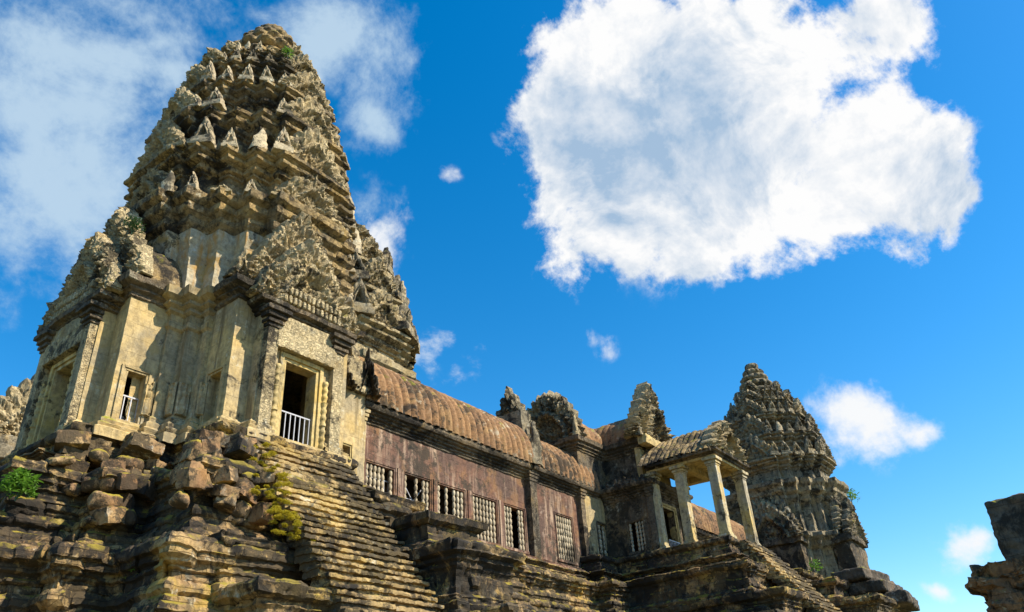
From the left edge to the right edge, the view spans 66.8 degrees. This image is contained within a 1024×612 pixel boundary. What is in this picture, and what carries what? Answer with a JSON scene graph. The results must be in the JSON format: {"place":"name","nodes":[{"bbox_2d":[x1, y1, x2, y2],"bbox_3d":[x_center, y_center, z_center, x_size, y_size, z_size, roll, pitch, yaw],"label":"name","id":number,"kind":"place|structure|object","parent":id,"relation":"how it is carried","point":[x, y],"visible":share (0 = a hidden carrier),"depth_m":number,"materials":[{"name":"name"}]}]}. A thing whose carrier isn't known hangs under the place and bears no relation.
{"place":"outdoors","nodes":[
{"label":"outdoors","id":0,"kind":"place"},
{"bbox_2d":[0,0,1023,611],"label":"sky","id":1,"kind":"structure","parent":0,"point":[586,202],"materials":[{"name":"blue"}]},
{"bbox_3d":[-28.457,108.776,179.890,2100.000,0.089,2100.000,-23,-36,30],"label":"ground","id":2,"kind":"structure","parent":0,"visible":0},
{"bbox_2d":[207,529,333,611],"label":"stair flank","id":3,"kind":"object","parent":2,"relation":"on","point":[238,593],"visible":0.56,"depth_m":21.47,"materials":[{"name":"stone"}]},
{"bbox_2d":[253,437,443,611],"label":"stone staircase","id":4,"kind":"structure","parent":2,"relation":"on","point":[354,556],"depth_m":25.70,"materials":[{"name":"stone"}]},
{"bbox_2d":[243,442,314,541],"bbox_3d":[-7.758,5.881,25.250,2.734,3.793,1.813,-23,-36,30],"label":"moss","id":5,"kind":"object","parent":4,"relation":"on","point":[277,507],"visible":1,"depth_m":24.79,"materials":[{"name":"green plant"}]},
{"bbox_2d":[0,420,805,611],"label":"temple terrace","id":6,"kind":"structure","parent":2,"relation":"on","point":[60,551],"depth_m":23.90,"materials":[{"name":"stone"}]},
{"bbox_2d":[0,467,43,500],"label":"leafy bush","id":7,"kind":"object","parent":6,"relation":"on","point":[21,482],"visible":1,"depth_m":23.02,"materials":[{"name":"green plant"}]},
{"bbox_2d":[0,374,59,459],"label":"entrance pavilion","id":8,"kind":"structure","parent":6,"relation":"on","point":[13,402],"depth_m":53.88,"materials":[{"name":"stone"}]},
{"bbox_2d":[45,456,75,467],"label":"sandstone block","id":9,"kind":"object","parent":6,"relation":"on","point":[62,461],"depth_m":24.81,"materials":[{"name":"beige stone"}]},
{"bbox_2d":[60,483,82,496],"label":"sandstone block","id":10,"kind":"object","parent":6,"relation":"on","point":[72,489],"depth_m":24.76,"materials":[{"name":"brown stone"}]},
{"bbox_2d":[55,453,87,461],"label":"sandstone block","id":11,"kind":"object","parent":6,"relation":"on","point":[81,456],"depth_m":25.73,"materials":[{"name":"brown stone"}]},
{"bbox_2d":[54,430,91,453],"bbox_3d":[-14.973,4.768,26.416,1.058,0.603,1.283,11,-45,-29],"label":"sandstone block","id":12,"kind":"object","parent":6,"relation":"on","point":[77,439],"depth_m":26.01,"materials":[{"name":"brown stone"}]},
{"bbox_2d":[65,459,90,472],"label":"sandstone block","id":13,"kind":"object","parent":6,"relation":"on","point":[81,466],"depth_m":25.47,"materials":[{"name":"brown stone"}]},
{"bbox_2d":[80,476,115,493],"bbox_3d":[-13.274,5.740,24.979,1.190,0.616,0.576,0,-22,16],"label":"sandstone block","id":14,"kind":"object","parent":6,"relation":"on","point":[89,484],"depth_m":24.82,"materials":[{"name":"brown stone"}]},
{"bbox_2d":[88,448,109,466],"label":"sandstone block","id":15,"kind":"object","parent":6,"relation":"on","point":[96,457],"depth_m":26.01,"materials":[{"name":"brown stone"}]},
{"bbox_2d":[88,437,111,458],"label":"sandstone block","id":16,"kind":"object","parent":6,"relation":"on","point":[105,445],"depth_m":27.04,"materials":[{"name":"brown stone"}]},
{"bbox_2d":[87,491,122,510],"bbox_3d":[-12.907,6.244,24.568,0.981,0.651,1.059,17,-25,-29],"label":"sandstone block","id":17,"kind":"object","parent":6,"relation":"on","point":[98,499],"depth_m":24.16,"materials":[{"name":"brown stone"}]},
{"bbox_2d":[89,506,126,526],"bbox_3d":[-12.545,6.554,24.090,0.873,0.585,0.782,-17,-22,19],"label":"sandstone block","id":18,"kind":"object","parent":6,"relation":"on","point":[110,516],"depth_m":23.84,"materials":[{"name":"beige stone"}]},
{"bbox_2d":[100,458,125,469],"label":"sandstone block","id":19,"kind":"object","parent":6,"relation":"on","point":[120,463],"depth_m":25.26,"materials":[{"name":"brown stone"}]},
{"bbox_2d":[117,493,134,508],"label":"sandstone block","id":20,"kind":"object","parent":6,"relation":"on","point":[128,501],"depth_m":25.08,"materials":[{"name":"brown stone"}]},
{"bbox_2d":[115,472,137,490],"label":"sandstone block","id":21,"kind":"object","parent":6,"relation":"on","point":[125,481],"depth_m":24.91,"materials":[{"name":"brown stone"}]},
{"bbox_2d":[118,509,136,527],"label":"sandstone block","id":22,"kind":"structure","parent":6,"relation":"on","point":[131,518],"depth_m":24.43,"materials":[{"name":"stone"}]},
{"bbox_2d":[115,455,143,469],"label":"sandstone block","id":23,"kind":"object","parent":6,"relation":"on","point":[138,463],"depth_m":26.29,"materials":[{"name":"brown stone"}]},
{"bbox_2d":[126,466,141,472],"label":"sandstone block","id":24,"kind":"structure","parent":6,"relation":"on","point":[134,468],"depth_m":25.89,"materials":[{"name":"brown stone"}]},
{"bbox_2d":[117,432,165,459],"bbox_3d":[-12.944,5.066,27.198,1.285,0.577,1.185,32,-55,-29],"label":"sandstone block","id":25,"kind":"object","parent":6,"relation":"on","point":[140,446],"depth_m":26.90,"materials":[{"name":"brown stone"}]},
{"bbox_2d":[130,480,157,502],"bbox_3d":[-12.261,6.116,25.737,0.961,0.583,0.839,0,-38,15],"label":"sandstone block","id":26,"kind":"object","parent":6,"relation":"on","point":[144,491],"depth_m":25.46,"materials":[{"name":"brown stone"}]},
{"bbox_2d":[142,470,151,474],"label":"sandstone block","id":27,"kind":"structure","parent":6,"relation":"on","point":[146,472],"depth_m":26.15,"materials":[{"name":"brown stone"}]},
{"bbox_2d":[143,459,170,469],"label":"sandstone block","id":28,"kind":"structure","parent":6,"relation":"on","point":[149,464],"depth_m":26.98,"materials":[{"name":"brown stone"}]},
{"bbox_2d":[150,466,170,474],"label":"sandstone block","id":29,"kind":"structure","parent":6,"relation":"on","point":[156,470],"depth_m":26.37,"materials":[{"name":"grey stone"}]},
{"bbox_2d":[169,491,189,509],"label":"sandstone block","id":30,"kind":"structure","parent":6,"relation":"on","point":[180,500],"depth_m":23.09,"materials":[{"name":"brown stone"}]},
{"bbox_2d":[6,23,365,474],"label":"corner tower","id":31,"kind":"structure","parent":6,"relation":"on","point":[221,288],"depth_m":32.91,"materials":[{"name":"stone"}]},
{"bbox_2d":[119,394,138,421],"bbox_3d":[-14.359,3.815,28.876,0.053,0.999,0.853,-23,-36,30],"label":"metal railing","id":32,"kind":"object","parent":31,"relation":"attached to","point":[131,398],"visible":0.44,"depth_m":29.01,"materials":[{"name":"white metal"}]},
{"bbox_2d":[110,363,152,426],"bbox_3d":[-14.259,3.410,29.003,0.414,2.319,1.286,-23,-36,30],"label":"window frame","id":33,"kind":"structure","parent":31,"relation":"in","point":[124,367],"depth_m":28.86,"materials":[{"name":"stone"}]},
{"bbox_2d":[121,216,145,236],"bbox_3d":[-15.955,-3.384,32.805,0.986,0.907,1.006,-23,-36,30],"label":"shrub","id":34,"kind":"object","parent":31,"relation":"on","point":[134,223],"visible":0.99,"depth_m":32.73,"materials":[{"name":"green plant"}]},
{"bbox_2d":[199,364,225,425],"bbox_3d":[-11.261,3.465,29.445,1.286,2.326,0.416,-23,-36,30],"label":"window frame","id":35,"kind":"structure","parent":31,"relation":"in","point":[222,368],"depth_m":29.31,"materials":[{"name":"stone"}]},
{"bbox_2d":[281,45,294,58],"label":"weed tuft","id":36,"kind":"object","parent":31,"relation":"on","point":[287,50],"visible":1,"depth_m":41.53,"materials":[{"name":"green plant"}]},
{"bbox_2d":[282,410,309,444],"bbox_3d":[-8.523,4.788,30.382,0.053,1.139,1.453,-23,-36,30],"label":"metal railing","id":37,"kind":"object","parent":31,"relation":"attached to","point":[285,412],"visible":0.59,"depth_m":30.49,"materials":[{"name":"white metal"}]},
{"bbox_2d":[169,461,203,486],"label":"sandstone block","id":38,"kind":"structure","parent":6,"relation":"on","point":[188,464],"depth_m":24.15,"materials":[{"name":"brown stone"}]},
{"bbox_2d":[175,467,206,490],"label":"sandstone block","id":39,"kind":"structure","parent":6,"relation":"on","point":[191,479],"depth_m":23.51,"materials":[{"name":"brown stone"}]},
{"bbox_2d":[178,448,206,463],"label":"sandstone block","id":40,"kind":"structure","parent":6,"relation":"on","point":[191,454],"depth_m":24.72,"materials":[{"name":"brown stone"}]},
{"bbox_2d":[182,439,201,452],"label":"sandstone block","id":41,"kind":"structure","parent":40,"relation":"on","point":[196,444],"depth_m":25.46,"materials":[{"name":"brown stone"}]},
{"bbox_2d":[193,474,212,497],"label":"sandstone block","id":42,"kind":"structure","parent":6,"relation":"on","point":[202,492],"depth_m":23.85,"materials":[{"name":"brown stone"}]},
{"bbox_2d":[185,429,229,444],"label":"sandstone block","id":43,"kind":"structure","parent":6,"relation":"on","point":[201,434],"depth_m":26.28,"materials":[{"name":"brown stone"}]},
{"bbox_2d":[202,437,221,453],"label":"sandstone block","id":44,"kind":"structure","parent":6,"relation":"on","point":[210,445],"depth_m":25.68,"materials":[{"name":"brown stone"}]},
{"bbox_2d":[210,468,218,478],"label":"sandstone block","id":45,"kind":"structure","parent":6,"relation":"on","point":[212,476],"depth_m":24.57,"materials":[{"name":"brown stone"}]},
{"bbox_2d":[207,452,223,457],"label":"sandstone block","id":46,"kind":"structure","parent":6,"relation":"on","point":[216,454],"depth_m":25.25,"materials":[{"name":"brown stone"}]},
{"bbox_2d":[206,484,239,497],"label":"sandstone block","id":47,"kind":"object","parent":6,"relation":"on","point":[225,490],"depth_m":23.93,"materials":[{"name":"brown stone"}]},
{"bbox_2d":[211,465,238,484],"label":"sandstone block","id":48,"kind":"object","parent":6,"relation":"on","point":[227,474],"depth_m":24.56,"materials":[{"name":"brown stone"}]},
{"bbox_2d":[213,492,238,514],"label":"sandstone block","id":49,"kind":"object","parent":6,"relation":"on","point":[224,504],"depth_m":23.93,"materials":[{"name":"brown stone"}]},
{"bbox_2d":[222,437,255,460],"bbox_3d":[-9.306,4.946,26.267,1.203,0.549,0.780,-22,-47,22],"label":"sandstone block","id":50,"kind":"object","parent":6,"relation":"on","point":[234,449],"depth_m":26.00,"materials":[{"name":"brown stone"}]},
{"bbox_2d":[232,500,251,518],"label":"sandstone block","id":51,"kind":"object","parent":6,"relation":"on","point":[243,508],"depth_m":24.55,"materials":[{"name":"brown stone"}]},
{"bbox_2d":[230,477,258,505],"bbox_3d":[-8.746,5.992,25.026,0.787,0.669,0.942,-11,-42,16],"label":"sandstone block","id":52,"kind":"object","parent":6,"relation":"on","point":[245,485],"depth_m":24.80,"materials":[{"name":"brown stone"}]},
{"bbox_2d":[239,472,260,485],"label":"sandstone block","id":53,"kind":"object","parent":52,"relation":"on","point":[251,477],"depth_m":25.32,"materials":[{"name":"brown stone"}]},
{"bbox_2d":[245,459,256,465],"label":"sandstone block","id":54,"kind":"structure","parent":53,"relation":"on","point":[251,462],"depth_m":25.75,"materials":[{"name":"stone"}]},
{"bbox_2d":[259,472,274,485],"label":"sandstone block","id":55,"kind":"object","parent":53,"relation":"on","point":[267,478],"depth_m":25.74,"materials":[{"name":"grey stone"}]},
{"bbox_2d":[229,431,259,452],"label":"sandstone block","id":56,"kind":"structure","parent":6,"relation":"on","point":[252,441],"depth_m":27.17,"materials":[{"name":"brown stone"}]},
{"bbox_2d":[244,453,260,465],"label":"sandstone block","id":57,"kind":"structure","parent":6,"relation":"on","point":[257,455],"depth_m":26.92,"materials":[{"name":"brown stone"}]},
{"bbox_2d":[248,503,272,525],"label":"sandstone block","id":58,"kind":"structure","parent":6,"relation":"on","point":[258,516],"depth_m":24.60,"materials":[{"name":"brown stone"}]},
{"bbox_2d":[257,502,273,518],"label":"sandstone block","id":59,"kind":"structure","parent":6,"relation":"on","point":[268,503],"depth_m":25.29,"materials":[{"name":"brown stone"}]},
{"bbox_2d":[257,488,275,501],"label":"sandstone block","id":60,"kind":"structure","parent":59,"relation":"on","point":[262,495],"depth_m":25.34,"materials":[{"name":"brown stone"}]},
{"bbox_2d":[344,216,420,382],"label":"sanctuary tower","id":61,"kind":"structure","parent":6,"relation":"on","point":[380,299],"depth_m":83.65,"materials":[{"name":"stone"}]},
{"bbox_2d":[282,347,601,578],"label":"long gallery","id":62,"kind":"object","parent":6,"relation":"on","point":[509,479],"visible":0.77,"depth_m":43.78,"materials":[{"name":"stone"}]},
{"bbox_2d":[343,441,353,458],"bbox_3d":[-7.941,6.948,35.802,0.519,1.439,1.360,-23,-36,30],"label":"window frame","id":63,"kind":"structure","parent":62,"relation":"in","point":[344,443],"depth_m":36.24,"materials":[{"name":"stone"}]},
{"bbox_2d":[367,476,388,491],"bbox_3d":[-6.686,9.216,37.753,0.055,1.771,1.853,-23,-36,30],"label":"metal railing","id":64,"kind":"object","parent":62,"relation":"attached to","point":[383,481],"visible":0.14,"depth_m":38.60,"materials":[{"name":"white metal"}]},
{"bbox_2d":[364,458,396,494],"bbox_3d":[-6.556,8.983,37.763,0.557,2.751,2.308,-23,-36,30],"label":"window frame","id":65,"kind":"structure","parent":62,"relation":"in","point":[370,462],"depth_m":38.00,"materials":[{"name":"stone"}]},
{"bbox_2d":[403,470,432,511],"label":"window frame","id":66,"kind":"structure","parent":62,"relation":"in","point":[428,489],"depth_m":40.15,"materials":[{"name":"stone"}]},
{"bbox_2d":[437,481,467,517],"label":"window frame","id":67,"kind":"structure","parent":62,"relation":"in","point":[460,513],"depth_m":42.01,"materials":[{"name":"stone"}]},
{"bbox_2d":[472,491,500,545],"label":"window frame","id":68,"kind":"structure","parent":62,"relation":"in","point":[493,521],"depth_m":43.72,"materials":[{"name":"stone"}]},
{"bbox_2d":[503,501,529,554],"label":"window frame","id":69,"kind":"structure","parent":62,"relation":"in","point":[522,531],"depth_m":45.49,"materials":[{"name":"stone"}]},
{"bbox_2d":[554,511,578,565],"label":"window frame","id":70,"kind":"structure","parent":62,"relation":"in","point":[569,553],"depth_m":49.08,"materials":[{"name":"stone"}]},
{"bbox_2d":[526,381,761,558],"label":"entrance pavilion","id":71,"kind":"structure","parent":6,"relation":"on","point":[638,459],"depth_m":53.10,"materials":[{"name":"stone"}]},
{"bbox_2d":[596,521,609,556],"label":"window","id":72,"kind":"structure","parent":71,"relation":"in","point":[600,530],"depth_m":52.17,"materials":[{"name":"stone"}]},
{"bbox_2d":[625,517,649,555],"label":"window","id":73,"kind":"structure","parent":71,"relation":"in","point":[639,521],"depth_m":51.41,"materials":[{"name":"stone"}]},
{"bbox_2d":[669,539,679,546],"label":"metal railing","id":74,"kind":"object","parent":71,"relation":"on","point":[672,543],"visible":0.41,"depth_m":52.03,"materials":[{"name":"grey metal"}]},
{"bbox_2d":[631,503,760,551],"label":"long gallery","id":75,"kind":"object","parent":6,"relation":"on","point":[706,524],"visible":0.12,"depth_m":66.51,"materials":[{"name":"stone"}]},
{"bbox_2d":[722,363,869,577],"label":"sanctuary tower","id":76,"kind":"structure","parent":6,"relation":"on","point":[803,509],"depth_m":77.72,"materials":[{"name":"stone"}]},
{"bbox_2d":[847,488,859,503],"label":"shrub","id":77,"kind":"object","parent":76,"relation":"on","point":[852,495],"visible":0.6,"depth_m":83.06,"materials":[{"name":"green plant"}]},
{"bbox_2d":[366,489,552,611],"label":"stair flank","id":78,"kind":"object","parent":2,"relation":"on","point":[459,567],"visible":0.54,"depth_m":27.53,"materials":[{"name":"stone"}]},
{"bbox_2d":[625,557,810,611],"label":"stair flank","id":79,"kind":"object","parent":2,"relation":"on","point":[715,586],"visible":0.97,"depth_m":44.36,"materials":[{"name":"stone"}]},
{"bbox_2d":[736,539,841,611],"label":"stone staircase","id":80,"kind":"structure","parent":2,"relation":"on","point":[781,573],"depth_m":46.32,"materials":[{"name":"stone"}]},
{"bbox_2d":[794,568,899,611],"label":"stair flank","id":81,"kind":"object","parent":2,"relation":"on","point":[833,590],"visible":0.3,"depth_m":47.57,"materials":[{"name":"stone"}]},
{"bbox_2d":[809,559,823,572],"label":"weed","id":82,"kind":"object","parent":81,"relation":"on","point":[816,564],"visible":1,"depth_m":51.27,"materials":[{"name":"green plant"}]},
{"bbox_2d":[881,589,919,611],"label":"sandstone block","id":83,"kind":"structure","parent":81,"relation":"on","point":[907,601],"depth_m":49.11,"materials":[{"name":"black stone"}]},
{"bbox_2d":[848,579,902,595],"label":"sandstone block","id":84,"kind":"structure","parent":83,"relation":"on","point":[868,586],"depth_m":49.68,"materials":[{"name":"black stone"}]},
{"bbox_2d":[831,567,889,582],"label":"sandstone block","id":85,"kind":"structure","parent":84,"relation":"on","point":[854,575],"depth_m":50.17,"materials":[{"name":"black stone"}]},
{"bbox_2d":[965,493,1023,611],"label":"ruined wall","id":86,"kind":"structure","parent":2,"relation":"on","point":[998,586],"depth_m":19.90,"materials":[{"name":"black stone"}]}
]}

